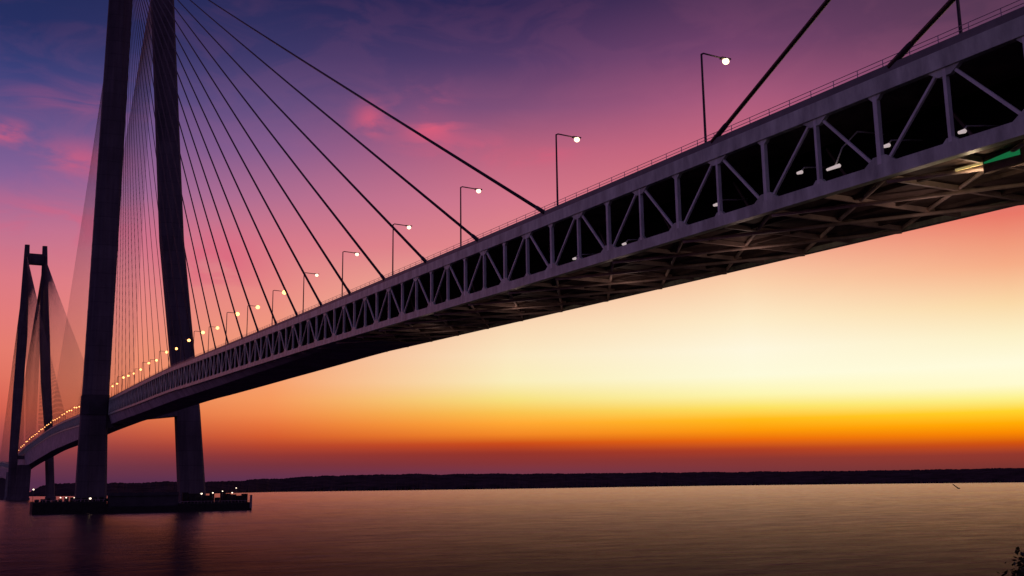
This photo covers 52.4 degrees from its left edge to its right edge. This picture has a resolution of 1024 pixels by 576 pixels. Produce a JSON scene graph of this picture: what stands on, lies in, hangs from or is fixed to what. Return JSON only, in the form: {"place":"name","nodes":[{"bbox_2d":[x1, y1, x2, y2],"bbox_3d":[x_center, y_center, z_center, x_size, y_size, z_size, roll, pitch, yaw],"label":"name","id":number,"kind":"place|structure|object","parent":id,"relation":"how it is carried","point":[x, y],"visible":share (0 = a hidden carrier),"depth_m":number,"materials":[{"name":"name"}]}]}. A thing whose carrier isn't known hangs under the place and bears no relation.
{"place":"outdoors","nodes":[
{"label":"outdoors","id":0,"kind":"place"},
{"bbox_2d":[0,482,1023,575],"bbox_3d":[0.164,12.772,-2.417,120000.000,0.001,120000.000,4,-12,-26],"label":"water","id":1,"kind":"structure","parent":0,"point":[941,529],"depth_m":278.47,"materials":[{"name":"black liquid"}]},
{"bbox_2d":[29,491,251,514],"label":"pier platform","id":2,"kind":"structure","parent":1,"relation":"in","point":[128,502],"depth_m":609.55,"materials":[{"name":"concrete"}]},
{"bbox_2d":[0,0,1023,502],"bbox_3d":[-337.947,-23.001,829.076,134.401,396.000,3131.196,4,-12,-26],"label":"cable stayed bridge","id":3,"kind":"structure","parent":1,"relation":"in","point":[670,222],"depth_m":137.91,"materials":[{"name":"metal"}]},
{"bbox_2d":[225,312,238,344],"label":"street lamp","id":4,"kind":"object","parent":3,"relation":"on","point":[237,313],"visible":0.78,"depth_m":310.40,"materials":[{"name":"grey metal"}]},
{"bbox_2d":[246,305,259,335],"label":"street lamp","id":5,"kind":"object","parent":3,"relation":"on","point":[257,306],"visible":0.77,"depth_m":283.93,"materials":[{"name":"grey metal"}]},
{"bbox_2d":[272,290,285,323],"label":"street lamp","id":6,"kind":"object","parent":3,"relation":"on","point":[283,291],"visible":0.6,"depth_m":257.61,"materials":[{"name":"grey metal"}]},
{"bbox_2d":[302,272,318,312],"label":"street lamp","id":7,"kind":"object","parent":3,"relation":"on","point":[316,275],"visible":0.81,"depth_m":231.21,"materials":[{"name":"grey metal"}]},
{"bbox_2d":[341,251,359,296],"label":"street lamp","id":8,"kind":"object","parent":3,"relation":"on","point":[356,254],"visible":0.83,"depth_m":205.19,"materials":[{"name":"grey metal"}]},
{"bbox_2d":[392,223,411,274],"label":"street lamp","id":9,"kind":"object","parent":3,"relation":"on","point":[409,226],"visible":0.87,"depth_m":178.70,"materials":[{"name":"grey metal"}]},
{"bbox_2d":[460,186,481,245],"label":"street lamp","id":10,"kind":"object","parent":3,"relation":"on","point":[478,190],"visible":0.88,"depth_m":152.47,"materials":[{"name":"grey metal"}]},
{"bbox_2d":[555,133,580,204],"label":"street lamp","id":11,"kind":"object","parent":3,"relation":"on","point":[576,139],"visible":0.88,"depth_m":126.17,"materials":[{"name":"grey metal"}]},
{"bbox_2d":[572,253,597,259],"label":"deck light","id":12,"kind":"object","parent":3,"relation":"attached to","point":[574,258],"visible":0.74,"depth_m":124.75,"materials":[{"name":"metal"}]},
{"bbox_2d":[700,53,730,142],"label":"street lamp","id":13,"kind":"object","parent":3,"relation":"on","point":[725,60],"visible":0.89,"depth_m":99.97,"materials":[{"name":"grey metal"}]},
{"bbox_2d":[713,199,747,206],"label":"deck light","id":14,"kind":"object","parent":3,"relation":"attached to","point":[715,204],"visible":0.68,"depth_m":100.43,"materials":[{"name":"metal"}]},
{"bbox_2d":[797,166,831,174],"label":"deck light","id":15,"kind":"object","parent":3,"relation":"attached to","point":[800,172],"visible":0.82,"depth_m":89.59,"materials":[{"name":"metal"}]},
{"bbox_2d":[826,131,884,170],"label":"deck light","id":16,"kind":"object","parent":3,"relation":"attached to","point":[836,165],"visible":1,"depth_m":85.36,"materials":[{"name":"metal"}]},
{"bbox_2d":[884,139,922,147],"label":"deck light","id":17,"kind":"object","parent":3,"relation":"attached to","point":[887,145],"visible":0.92,"depth_m":81.10,"materials":[{"name":"metal"}]},
{"bbox_2d":[956,0,962,33],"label":"street lamp","id":18,"kind":"object","parent":3,"relation":"on","point":[958,14],"visible":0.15,"depth_m":72.80,"materials":[{"name":"brown metal"}]},
{"bbox_2d":[958,125,999,133],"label":"deck light","id":19,"kind":"object","parent":3,"relation":"attached to","point":[964,130],"visible":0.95,"depth_m":74.62,"materials":[{"name":"metal"}]},
{"bbox_2d":[955,146,1023,173],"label":"channel marker light","id":20,"kind":"object","parent":3,"relation":"attached to","point":[1001,160],"visible":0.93,"depth_m":71.54,"materials":[{"name":"metal"}]},
{"bbox_2d":[0,0,1023,490],"label":"sky","id":21,"kind":"structure","parent":0,"point":[904,351],"materials":[{"name":"orange"}]},
{"bbox_2d":[29,468,1023,495],"bbox_3d":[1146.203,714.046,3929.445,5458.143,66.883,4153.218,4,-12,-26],"label":"hills","id":22,"kind":"structure","parent":0,"point":[381,482],"depth_m":3710.18,"materials":[{"name":"black"}]},
{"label":"terrain","id":23,"kind":"structure","parent":0,"visible":0},
{"bbox_2d":[997,546,1023,575],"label":"shrub","id":24,"kind":"object","parent":23,"relation":"on","point":[1019,571],"visible":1,"depth_m":11.52,"materials":[{"name":"black plant"}]}
]}

